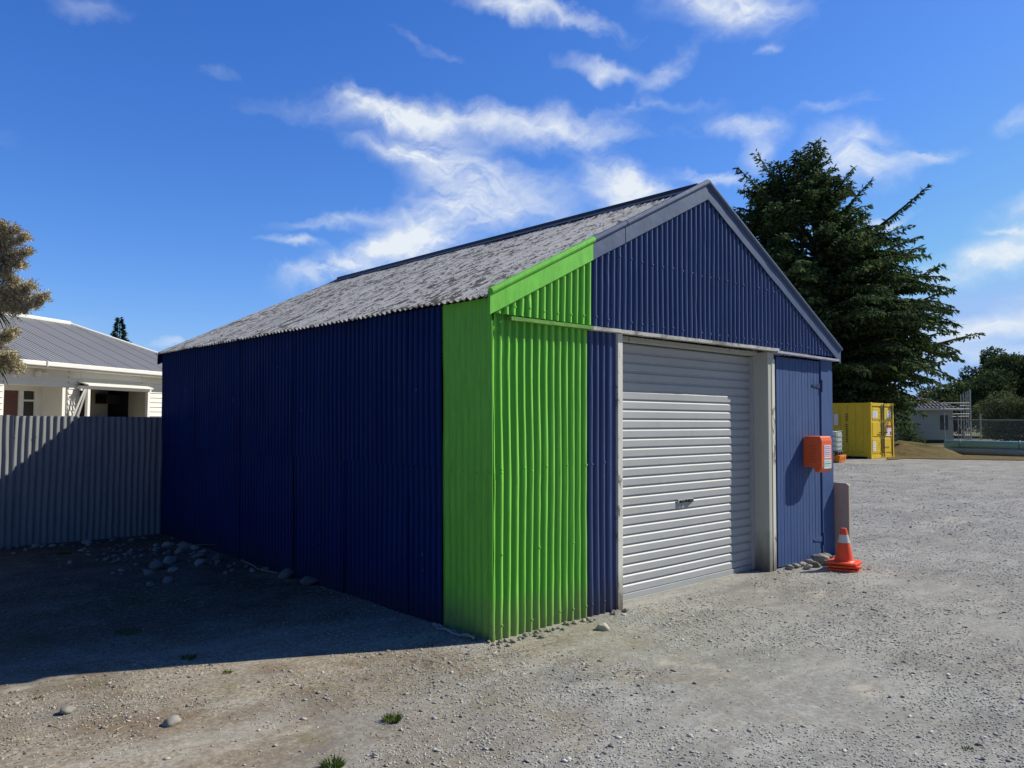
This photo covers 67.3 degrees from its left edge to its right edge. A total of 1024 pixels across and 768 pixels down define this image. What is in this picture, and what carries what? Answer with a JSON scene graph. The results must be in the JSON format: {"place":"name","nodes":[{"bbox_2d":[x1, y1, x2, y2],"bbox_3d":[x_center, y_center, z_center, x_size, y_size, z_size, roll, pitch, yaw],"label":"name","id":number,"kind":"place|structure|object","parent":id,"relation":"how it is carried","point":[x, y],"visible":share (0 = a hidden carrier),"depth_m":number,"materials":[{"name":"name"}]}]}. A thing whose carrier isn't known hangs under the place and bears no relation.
{"place":"outdoors","nodes":[
{"label":"outdoors","id":0,"kind":"place"},
{"bbox_2d":[0,427,1023,767],"bbox_3d":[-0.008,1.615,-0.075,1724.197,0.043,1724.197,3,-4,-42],"label":"ground","id":1,"kind":"structure","parent":0,"point":[804,685],"depth_m":5.06,"materials":[{"name":"grey gravel"}]},
{"bbox_2d":[0,218,54,383],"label":"cabbage tree","id":2,"kind":"object","parent":1,"relation":"on","point":[16,298],"visible":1,"depth_m":12.80,"materials":[{"name":"brown plant"}]},
{"bbox_2d":[31,543,40,547],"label":"stone","id":3,"kind":"object","parent":1,"relation":"on","point":[35,545],"visible":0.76,"depth_m":9.50,"materials":[{"name":"grey stone"}]},
{"bbox_2d":[60,706,75,713],"bbox_3d":[-2.415,1.776,4.184,0.075,0.052,0.074,1,-3,-20],"label":"stone","id":4,"kind":"object","parent":1,"relation":"on","point":[67,709],"visible":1,"depth_m":4.17,"materials":[{"name":"white stone"}]},
{"bbox_2d":[0,312,161,416],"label":"weatherboard house","id":5,"kind":"structure","parent":1,"relation":"on","point":[76,369],"depth_m":22.00,"materials":[{"name":"white wood"}]},
{"bbox_2d":[3,391,17,415],"bbox_3d":[-13.122,1.124,20.103,0.040,1.880,0.464,0,-3,13],"label":"door","id":6,"kind":"structure","parent":5,"relation":"in","point":[10,407],"depth_m":20.11,"materials":[{"name":"red wood"}]},
{"bbox_2d":[4,385,42,415],"bbox_3d":[-13.045,1.043,20.302,0.060,2.060,1.678,0,-3,13],"label":"window frame","id":7,"kind":"structure","parent":5,"relation":"in","point":[27,406],"depth_m":20.66,"materials":[{"name":"white wood"}]},
{"bbox_2d":[72,389,149,416],"bbox_3d":[-11.570,0.921,22.155,0.302,1.490,2.990,0,-3,13],"label":"porch post","id":8,"kind":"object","parent":5,"relation":"in","point":[86,392],"depth_m":21.20,"materials":[{"name":"white wood"}]},
{"bbox_2d":[0,415,162,547],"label":"iron fence","id":9,"kind":"object","parent":1,"relation":"on","point":[71,478],"visible":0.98,"depth_m":10.05,"materials":[{"name":"grey metal"}]},
{"bbox_2d":[81,539,92,543],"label":"stone","id":10,"kind":"object","parent":1,"relation":"on","point":[86,541],"visible":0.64,"depth_m":9.87,"materials":[{"name":"grey stone"}]},
{"bbox_2d":[110,317,131,342],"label":"conifer","id":11,"kind":"object","parent":1,"relation":"on","point":[120,329],"visible":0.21,"depth_m":54.90,"materials":[{"name":"green plant"}]},
{"bbox_2d":[113,627,143,635],"bbox_3d":[-2.893,1.860,5.792,0.216,0.028,0.215,3,-4,-42],"label":"grass tuft","id":12,"kind":"object","parent":1,"relation":"on","point":[120,631],"visible":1,"depth_m":5.80,"materials":[{"name":"green plant"}]},
{"bbox_2d":[142,569,156,574],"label":"stone","id":13,"kind":"object","parent":1,"relation":"on","point":[148,572],"visible":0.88,"depth_m":8.00,"materials":[{"name":"grey stone"}]},
{"bbox_2d":[146,581,154,585],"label":"stone","id":14,"kind":"object","parent":1,"relation":"on","point":[150,583],"visible":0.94,"depth_m":7.43,"materials":[{"name":"grey stone"}]},
{"bbox_2d":[149,560,165,569],"bbox_3d":[-3.851,1.964,8.330,0.205,0.103,0.140,3,12,29],"label":"stone","id":15,"kind":"object","parent":1,"relation":"on","point":[157,565],"visible":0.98,"depth_m":8.29,"materials":[{"name":"grey stone"}]},
{"bbox_2d":[161,542,171,546],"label":"stone","id":16,"kind":"object","parent":1,"relation":"on","point":[166,544],"visible":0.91,"depth_m":9.69,"materials":[{"name":"grey stone"}]},
{"bbox_2d":[162,576,173,582],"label":"stone","id":17,"kind":"object","parent":1,"relation":"on","point":[167,579],"visible":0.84,"depth_m":7.61,"materials":[{"name":"grey stone"}]},
{"bbox_2d":[163,556,176,563],"bbox_3d":[-3.859,1.989,8.678,0.141,0.098,0.176,9,10,0],"label":"stone","id":18,"kind":"object","parent":1,"relation":"on","point":[168,559],"visible":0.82,"depth_m":8.64,"materials":[{"name":"grey stone"}]},
{"bbox_2d":[162,715,181,726],"bbox_3d":[-1.781,1.768,4.028,0.095,0.057,0.069,6,7,-44],"label":"stone","id":19,"kind":"object","parent":1,"relation":"on","point":[172,721],"visible":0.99,"depth_m":4.01,"materials":[{"name":"white stone"}]},
{"bbox_2d":[167,567,178,571],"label":"stone","id":20,"kind":"object","parent":1,"relation":"on","point":[172,569],"visible":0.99,"depth_m":8.13,"materials":[{"name":"grey stone"}]},
{"bbox_2d":[174,548,184,553],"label":"stone","id":21,"kind":"object","parent":1,"relation":"on","point":[179,550],"visible":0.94,"depth_m":9.16,"materials":[{"name":"grey stone"}]},
{"bbox_2d":[178,542,192,548],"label":"stone","id":22,"kind":"object","parent":1,"relation":"on","point":[186,544],"visible":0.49,"depth_m":9.51,"materials":[{"name":"grey stone"}]},
{"bbox_2d":[179,653,196,659],"bbox_3d":[-2.170,1.824,5.154,0.116,0.036,0.111,0,-3,7],"label":"grass tuft","id":23,"kind":"object","parent":1,"relation":"on","point":[194,656],"visible":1,"depth_m":5.16,"materials":[{"name":"green plant"}]},
{"bbox_2d":[190,546,199,550],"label":"stone","id":24,"kind":"object","parent":1,"relation":"on","point":[194,548],"visible":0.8,"depth_m":9.38,"materials":[{"name":"grey stone"}]},
{"bbox_2d":[191,552,205,557],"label":"stone","id":25,"kind":"object","parent":1,"relation":"on","point":[199,555],"visible":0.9,"depth_m":8.93,"materials":[{"name":"grey stone"}]},
{"bbox_2d":[194,559,205,564],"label":"stone","id":26,"kind":"object","parent":1,"relation":"on","point":[200,561],"visible":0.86,"depth_m":8.54,"materials":[{"name":"grey stone"}]},
{"bbox_2d":[211,555,223,560],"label":"stone","id":27,"kind":"object","parent":1,"relation":"on","point":[218,557],"visible":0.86,"depth_m":8.71,"materials":[{"name":"grey stone"}]},
{"bbox_2d":[180,544,277,573],"bbox_3d":[-3.005,1.906,8.520,1.746,0.119,0.396,-2,-3,35],"label":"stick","id":28,"kind":"object","parent":1,"relation":"on","point":[241,559],"visible":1,"depth_m":8.39,"materials":[{"name":"wood"}]},
{"bbox_2d":[261,566,270,570],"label":"stone","id":29,"kind":"object","parent":1,"relation":"on","point":[267,568],"visible":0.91,"depth_m":8.13,"materials":[{"name":"grey stone"}]},
{"bbox_2d":[278,568,293,578],"bbox_3d":[-2.290,1.929,7.811,0.152,0.103,0.179,1,8,38],"label":"stone","id":30,"kind":"object","parent":1,"relation":"on","point":[287,573],"visible":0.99,"depth_m":7.76,"materials":[{"name":"grey stone"}]},
{"bbox_2d":[300,576,317,585],"bbox_3d":[-1.964,1.908,7.461,0.172,0.095,0.126,1,-3,-13],"label":"stone","id":31,"kind":"object","parent":1,"relation":"on","point":[307,580],"visible":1,"depth_m":7.41,"materials":[{"name":"grey stone"}]},
{"bbox_2d":[0,549,649,767],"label":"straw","id":32,"kind":"object","parent":1,"relation":"on","point":[321,671],"visible":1,"depth_m":4.95,"materials":[{"name":"beige plant"}]},
{"bbox_2d":[318,753,345,767],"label":"grass tuft","id":33,"kind":"object","parent":1,"relation":"on","point":[337,762],"visible":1,"depth_m":3.55,"materials":[{"name":"green plant"}]},
{"bbox_2d":[380,710,402,723],"bbox_3d":[-0.642,1.776,4.104,0.128,0.053,0.120,1,-3,-12],"label":"grass tuft","id":34,"kind":"object","parent":1,"relation":"on","point":[390,718],"visible":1,"depth_m":4.10,"materials":[{"name":"green plant"}]},
{"bbox_2d":[432,622,474,638],"bbox_3d":[-0.454,1.854,5.777,0.111,0.052,0.553,3,-4,-42],"label":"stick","id":35,"kind":"object","parent":1,"relation":"on","point":[467,635],"visible":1,"depth_m":5.73,"materials":[{"name":"wood"}]},
{"bbox_2d":[156,179,842,641],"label":"shed","id":36,"kind":"structure","parent":1,"relation":"on","point":[592,413],"depth_m":7.17,"materials":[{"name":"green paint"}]},
{"bbox_2d":[623,343,754,599],"bbox_3d":[1.713,0.812,7.571,2.460,2.307,0.060,3,-4,-42],"label":"roller door","id":37,"kind":"structure","parent":36,"relation":"in","point":[689,474],"depth_m":7.58,"materials":[{"name":"metal"}]},
{"bbox_2d":[775,357,824,566],"bbox_3d":[3.294,0.870,8.787,1.084,2.310,0.067,3,-4,-42],"label":"plank door","id":38,"kind":"structure","parent":36,"relation":"in","point":[797,385],"depth_m":8.71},
{"bbox_2d":[803,436,831,472],"bbox_3d":[3.507,0.803,8.829,0.268,0.410,0.228,3,-4,-42],"label":"wall box","id":39,"kind":"object","parent":36,"relation":"attached to","point":[817,453],"visible":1,"depth_m":8.74,"materials":[{"name":"orange plastic"}]},
{"bbox_2d":[595,622,609,630],"bbox_3d":[0.699,1.865,5.899,0.092,0.071,0.101,3,-4,-43],"label":"stone","id":40,"kind":"object","parent":1,"relation":"on","point":[602,626],"visible":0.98,"depth_m":5.87,"materials":[{"name":"white stone"}]},
{"bbox_2d":[785,565,793,569],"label":"stone","id":41,"kind":"object","parent":1,"relation":"on","point":[789,567],"visible":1,"depth_m":8.33,"materials":[{"name":"grey stone"}]},
{"bbox_2d":[791,563,800,567],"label":"stone","id":42,"kind":"object","parent":1,"relation":"on","point":[795,565],"visible":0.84,"depth_m":8.41,"materials":[{"name":"grey stone"}]},
{"bbox_2d":[803,564,811,569],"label":"stone","id":43,"kind":"object","parent":1,"relation":"on","point":[807,566],"visible":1,"depth_m":8.35,"materials":[{"name":"grey stone"}]},
{"bbox_2d":[805,559,814,563],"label":"stone","id":44,"kind":"object","parent":1,"relation":"on","point":[808,561],"visible":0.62,"depth_m":8.59,"materials":[{"name":"grey stone"}]},
{"bbox_2d":[810,562,820,567],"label":"stone","id":45,"kind":"object","parent":1,"relation":"on","point":[815,564],"visible":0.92,"depth_m":8.45,"materials":[{"name":"grey stone"}]},
{"bbox_2d":[811,553,829,562],"bbox_3d":[3.503,1.987,8.735,0.192,0.135,0.196,0,-3,14],"label":"stone","id":46,"kind":"object","parent":1,"relation":"on","point":[819,557],"visible":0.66,"depth_m":8.66,"materials":[{"name":"grey stone"}]},
{"bbox_2d":[821,560,828,565],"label":"stone","id":47,"kind":"object","parent":1,"relation":"on","point":[823,562],"visible":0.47,"depth_m":8.54,"materials":[{"name":"grey stone"}]},
{"bbox_2d":[833,454,845,462],"bbox_3d":[12.541,2.954,30.704,1.315,0.270,1.295,-1,-3,33],"label":"spill pallet","id":48,"kind":"object","parent":1,"relation":"on","point":[838,458],"visible":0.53,"depth_m":29.97,"materials":[{"name":"orange plastic"}]},
{"bbox_2d":[833,430,842,454],"bbox_3d":[12.546,2.333,30.689,1.050,0.961,1.051,-1,-3,33],"label":"caged tank","id":49,"kind":"object","parent":48,"relation":"on","point":[837,442],"visible":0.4,"depth_m":30.11,"materials":[{"name":"white plastic"}]},
{"bbox_2d":[834,482,850,553],"bbox_3d":[3.964,1.669,9.265,0.055,0.965,0.215,3,-4,-42],"label":"concrete post","id":50,"kind":"object","parent":1,"relation":"on","point":[842,507],"visible":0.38,"depth_m":9.24,"materials":[{"name":"grey concrete"}]},
{"bbox_2d":[827,565,860,572],"bbox_3d":[3.598,1.819,8.340,0.310,0.375,0.310,-1,-3,33],"label":"traffic cone","id":51,"kind":"object","parent":1,"relation":"on","point":[844,570],"visible":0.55,"depth_m":8.20,"materials":[{"name":"plastic"}]},
{"bbox_2d":[829,564,861,568],"bbox_3d":[3.605,1.785,8.343,0.310,0.375,0.310,-1,-3,19],"label":"traffic cone","id":52,"kind":"object","parent":51,"relation":"on","point":[846,567],"visible":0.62,"depth_m":8.20,"materials":[{"name":"plastic"}]},
{"bbox_2d":[826,528,861,565],"bbox_3d":[3.598,1.751,8.343,0.310,0.375,0.310,-2,-3,41],"label":"traffic cone","id":53,"kind":"object","parent":52,"relation":"on","point":[843,555],"visible":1,"depth_m":8.29,"materials":[{"name":"plastic"}]},
{"bbox_2d":[732,136,985,438],"bbox_3d":[16.199,-4.620,40.573,13.975,16.905,13.613,3,-4,-42],"label":"cedar tree","id":54,"kind":"object","parent":1,"relation":"on","point":[846,284],"visible":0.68,"depth_m":38.27,"materials":[{"name":"green plant"}]},
{"bbox_2d":[832,402,894,458],"bbox_3d":[14.278,2.149,36.079,2.456,2.445,6.113,3,-4,-42],"label":"shipping container","id":55,"kind":"object","parent":1,"relation":"on","point":[867,428],"visible":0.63,"depth_m":33.68,"materials":[{"name":"yellow metal"}]},
{"bbox_2d":[872,404,882,456],"bbox_3d":[15.900,2.030,33.500,1.080,2.290,0.115,3,-4,-42],"label":"door","id":56,"kind":"structure","parent":55,"relation":"in","point":[877,435],"depth_m":33.55,"materials":[{"name":"yellow paint"}]},
{"bbox_2d":[882,405,893,456],"bbox_3d":[16.711,2.069,34.242,1.080,2.290,0.115,3,-4,-42],"label":"door","id":57,"kind":"structure","parent":55,"relation":"in","point":[887,440],"depth_m":34.22,"materials":[{"name":"yellow paint"}]},
{"bbox_2d":[894,440,961,456],"bbox_3d":[19.323,3.119,37.626,6.400,0.698,5.200,3,-4,-42],"label":"mound","id":58,"kind":"object","parent":1,"relation":"on","point":[909,448],"visible":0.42,"depth_m":36.11,"materials":[{"name":"brown soil"}]},
{"bbox_2d":[894,395,962,442],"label":"cottage","id":59,"kind":"structure","parent":1,"relation":"on","point":[931,425],"depth_m":58.03,"materials":[{"name":"white"}]},
{"bbox_2d":[940,415,947,429],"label":"window","id":60,"kind":"structure","parent":59,"relation":"in","point":[941,416],"depth_m":58.03,"materials":[{"name":"grey glass"}]},
{"bbox_2d":[911,384,957,431],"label":"broadleaf tree","id":61,"kind":"object","parent":1,"relation":"on","point":[920,393],"visible":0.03,"depth_m":83.97,"materials":[{"name":"green plant"}]},
{"bbox_2d":[886,446,1023,459],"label":"grass verge","id":62,"kind":"object","parent":1,"relation":"on","point":[985,457],"depth_m":34.26,"materials":[{"name":"plant"}]},
{"bbox_2d":[894,423,927,442],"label":"broadleaf bush","id":63,"kind":"object","parent":62,"relation":"on","point":[909,437],"visible":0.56,"depth_m":45.54,"materials":[{"name":"green plant"}]},
{"bbox_2d":[944,447,1023,455],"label":"pipe","id":64,"kind":"object","parent":62,"relation":"on","point":[997,452],"depth_m":36.80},
{"bbox_2d":[941,389,975,439],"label":"scaffold","id":65,"kind":"object","parent":1,"relation":"on","point":[963,416],"visible":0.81,"depth_m":55.81,"materials":[{"name":"grey metal"}]},
{"bbox_2d":[921,379,996,437],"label":"broadleaf tree","id":66,"kind":"object","parent":1,"relation":"on","point":[951,397],"visible":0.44,"depth_m":77.28,"materials":[{"name":"green plant"}]},
{"bbox_2d":[961,745,974,751],"bbox_3d":[2.256,1.802,3.805,0.059,0.021,0.062,-1,-3,18],"label":"grass tuft","id":67,"kind":"object","parent":1,"relation":"on","point":[967,748],"visible":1,"depth_m":3.81,"materials":[{"name":"green plant"}]},
{"bbox_2d":[952,413,1023,440],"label":"chain link fence","id":68,"kind":"object","parent":1,"relation":"on","point":[980,424],"visible":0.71,"depth_m":56.31,"materials":[{"name":"grey metal"}]},
{"bbox_2d":[958,345,1018,381],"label":"broadleaf tree","id":69,"kind":"object","parent":1,"relation":"on","point":[989,353],"visible":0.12,"depth_m":90.00,"materials":[{"name":"green plant"}]},
{"bbox_2d":[962,352,1023,436],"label":"broadleaf tree","id":70,"kind":"object","parent":1,"relation":"on","point":[1000,372],"visible":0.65,"depth_m":79.58,"materials":[{"name":"green plant"}]},
{"bbox_2d":[964,389,1023,440],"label":"broadleaf bush","id":71,"kind":"object","parent":1,"relation":"on","point":[989,414],"visible":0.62,"depth_m":63.85,"materials":[{"name":"green plant"}]},
{"bbox_2d":[989,396,1023,439],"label":"broadleaf bush","id":72,"kind":"object","parent":1,"relation":"on","point":[1020,408],"visible":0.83,"depth_m":61.90,"materials":[{"name":"green plant"}]},
{"bbox_2d":[1010,367,1023,397],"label":"broadleaf tree","id":73,"kind":"object","parent":1,"relation":"on","point":[1019,391],"visible":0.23,"depth_m":78.27,"materials":[{"name":"green plant"}]},
{"bbox_2d":[0,0,1023,395],"label":"sky","id":74,"kind":"structure","parent":0,"point":[181,171],"materials":[{"name":"blue"}]},
{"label":"pipe","id":75,"kind":"object","parent":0,"visible":0},
{"bbox_2d":[944,440,1023,449],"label":"pipe","id":76,"kind":"object","parent":75,"relation":"on","point":[984,444],"visible":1,"depth_m":37.13,"materials":[{"name":"teal plastic"}]}
]}

